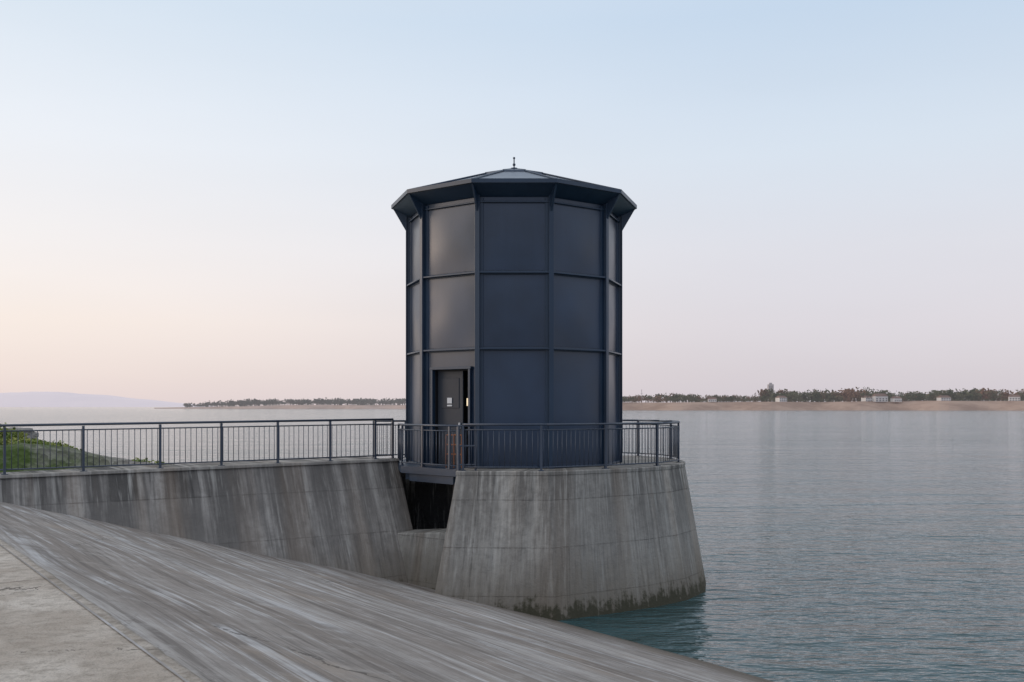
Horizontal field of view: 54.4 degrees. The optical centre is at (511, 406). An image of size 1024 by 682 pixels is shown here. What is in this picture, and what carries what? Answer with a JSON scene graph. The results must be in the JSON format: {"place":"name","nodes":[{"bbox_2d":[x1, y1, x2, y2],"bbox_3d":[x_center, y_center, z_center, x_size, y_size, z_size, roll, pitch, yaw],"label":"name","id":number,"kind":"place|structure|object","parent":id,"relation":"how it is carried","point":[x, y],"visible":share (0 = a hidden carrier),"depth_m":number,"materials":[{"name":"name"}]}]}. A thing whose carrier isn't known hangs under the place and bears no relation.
{"place":"outdoors","nodes":[
{"label":"outdoors","id":0,"kind":"place"},
{"bbox_2d":[0,442,149,471],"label":"grassy bank","id":1,"kind":"structure","parent":0,"point":[31,456],"depth_m":25.20,"materials":[{"name":"green plant"}]},
{"bbox_2d":[0,422,27,438],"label":"shrub","id":2,"kind":"object","parent":1,"relation":"on","point":[14,434],"visible":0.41,"depth_m":29.08,"materials":[{"name":"green plant"}]},
{"bbox_2d":[8,427,38,438],"bbox_3d":[-15.821,0.973,31.627,1.501,0.654,1.160,0,0,0],"label":"boulder","id":3,"kind":"object","parent":1,"relation":"on","point":[32,434],"visible":0.3,"depth_m":31.45,"materials":[{"name":"grey stone"}]},
{"bbox_2d":[0,436,168,464],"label":"grass tufts","id":4,"kind":"object","parent":1,"relation":"on","point":[21,440],"visible":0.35,"depth_m":27.26,"materials":[{"name":"green plant"}]},
{"bbox_2d":[0,457,412,582],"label":"retaining wall","id":5,"kind":"structure","parent":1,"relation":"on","point":[354,517],"depth_m":25.33,"materials":[{"name":"concrete"}]},
{"bbox_2d":[0,458,398,478],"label":"coping","id":6,"kind":"object","parent":5,"relation":"on","point":[72,473],"visible":0.94,"depth_m":24.82,"materials":[{"name":"concrete"}]},
{"bbox_2d":[0,418,393,474],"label":"metal railing","id":7,"kind":"object","parent":6,"relation":"on","point":[221,427],"visible":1,"depth_m":25.09,"materials":[{"name":"metal"}]},
{"bbox_2d":[372,420,405,457],"bbox_3d":[-3.850,1.010,31.300,1.140,1.181,0.140,0,0,0],"label":"metal railing","id":8,"kind":"object","parent":6,"relation":"on","point":[404,421],"visible":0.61,"depth_m":31.29,"materials":[{"name":"metal"}]},
{"bbox_2d":[0,539,205,681],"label":"concrete path","id":9,"kind":"structure","parent":0,"point":[50,632],"depth_m":7.32,"materials":[{"name":"grey concrete"}]},
{"bbox_2d":[0,392,212,406],"bbox_3d":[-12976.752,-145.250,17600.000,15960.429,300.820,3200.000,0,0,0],"label":"hills","id":10,"kind":"structure","parent":0,"point":[38,399],"depth_m":16453.04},
{"bbox_2d":[0,502,773,681],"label":"embankment slope","id":11,"kind":"structure","parent":0,"point":[207,612],"depth_m":12.80,"materials":[{"name":"concrete"}]},
{"bbox_2d":[0,407,1023,681],"bbox_3d":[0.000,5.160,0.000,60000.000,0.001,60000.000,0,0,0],"label":"lake water","id":12,"kind":"structure","parent":0,"point":[860,545],"depth_m":43.59,"materials":[{"name":"liquid"}]},
{"bbox_2d":[154,405,405,408],"bbox_3d":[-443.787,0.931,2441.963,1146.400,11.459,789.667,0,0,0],"label":"sand spit","id":13,"kind":"structure","parent":12,"relation":"in","point":[323,407],"depth_m":2355.48,"materials":[{"name":"beige sand"}]},
{"bbox_2d":[184,398,405,406],"bbox_3d":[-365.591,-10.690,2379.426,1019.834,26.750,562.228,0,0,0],"label":"distant trees","id":14,"kind":"object","parent":13,"relation":"on","point":[318,401],"visible":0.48,"depth_m":2432.49,"materials":[{"name":"green plant"}]},
{"bbox_2d":[397,455,705,620],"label":"concrete pier","id":15,"kind":"structure","parent":12,"relation":"in","point":[557,544],"depth_m":24.86,"materials":[{"name":"grey concrete"}]},
{"bbox_2d":[445,425,476,470],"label":"safety gate","id":16,"kind":"structure","parent":15,"relation":"on","point":[474,446],"depth_m":24.87,"materials":[{"name":"metal"}]},
{"bbox_2d":[391,157,636,484],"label":"intake tower","id":17,"kind":"structure","parent":15,"relation":"on","point":[513,294],"depth_m":26.09,"materials":[{"name":"blue metal"}]},
{"bbox_2d":[398,423,461,469],"bbox_3d":[-2.458,1.022,26.504,0.587,1.131,3.675,0,0,-32],"label":"metal railing","id":18,"kind":"object","parent":17,"relation":"on","point":[400,443],"visible":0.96,"depth_m":26.02,"materials":[{"name":"metal"}]},
{"bbox_2d":[438,371,463,464],"bbox_3d":[-1.631,0.290,26.476,0.860,2.490,0.065,0,0,36],"label":"door leaf","id":19,"kind":"structure","parent":17,"relation":"in","point":[450,383],"depth_m":26.46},
{"bbox_2d":[460,419,679,470],"bbox_3d":[2.070,1.008,28.679,5.539,1.185,8.686,0,0,8],"label":"metal railing","id":20,"kind":"object","parent":15,"relation":"on","point":[676,440],"visible":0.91,"depth_m":25.75,"materials":[{"name":"metal"}]},
{"bbox_2d":[0,0,1023,406],"label":"sky","id":21,"kind":"structure","parent":0,"point":[197,197],"materials":[{"name":"blue"}]},
{"bbox_2d":[622,401,1023,410],"bbox_3d":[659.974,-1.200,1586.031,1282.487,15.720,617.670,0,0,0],"label":"shore","id":22,"kind":"structure","parent":0,"point":[947,405],"depth_m":1400.36,"materials":[{"name":"beige sand"}]},
{"bbox_2d":[767,383,773,393],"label":"tower block","id":23,"kind":"structure","parent":22,"relation":"on","point":[770,385],"depth_m":1556.00,"materials":[{"name":"grey glass"}]},
{"bbox_2d":[775,398,786,401],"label":"walls","id":24,"kind":"structure","parent":22,"relation":"on","point":[779,399],"depth_m":1437.19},
{"bbox_2d":[622,387,1023,402],"bbox_3d":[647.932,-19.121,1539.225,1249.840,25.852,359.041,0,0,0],"label":"distant trees","id":25,"kind":"object","parent":22,"relation":"on","point":[847,395],"visible":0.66,"depth_m":1473.11,"materials":[{"name":"green plant"}]},
{"bbox_2d":[871,396,887,401],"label":"walls","id":26,"kind":"structure","parent":22,"relation":"on","point":[874,399],"depth_m":1421.25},
{"bbox_2d":[872,393,887,395],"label":"roof","id":27,"kind":"structure","parent":26,"relation":"on","point":[879,394],"depth_m":1423.75,"materials":[{"name":"grey"}]},
{"bbox_2d":[890,398,901,401],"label":"walls","id":28,"kind":"structure","parent":22,"relation":"on","point":[894,399],"depth_m":1419.04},
{"bbox_2d":[937,398,950,400],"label":"walls","id":29,"kind":"structure","parent":22,"relation":"on","point":[943,399],"depth_m":1411.20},
{"bbox_2d":[936,395,950,397],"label":"roof","id":30,"kind":"structure","parent":29,"relation":"on","point":[943,396],"depth_m":1413.03,"materials":[{"name":"grey"}]},
{"bbox_2d":[1008,397,1019,400],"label":"walls","id":31,"kind":"structure","parent":22,"relation":"on","point":[1012,399],"depth_m":1400.37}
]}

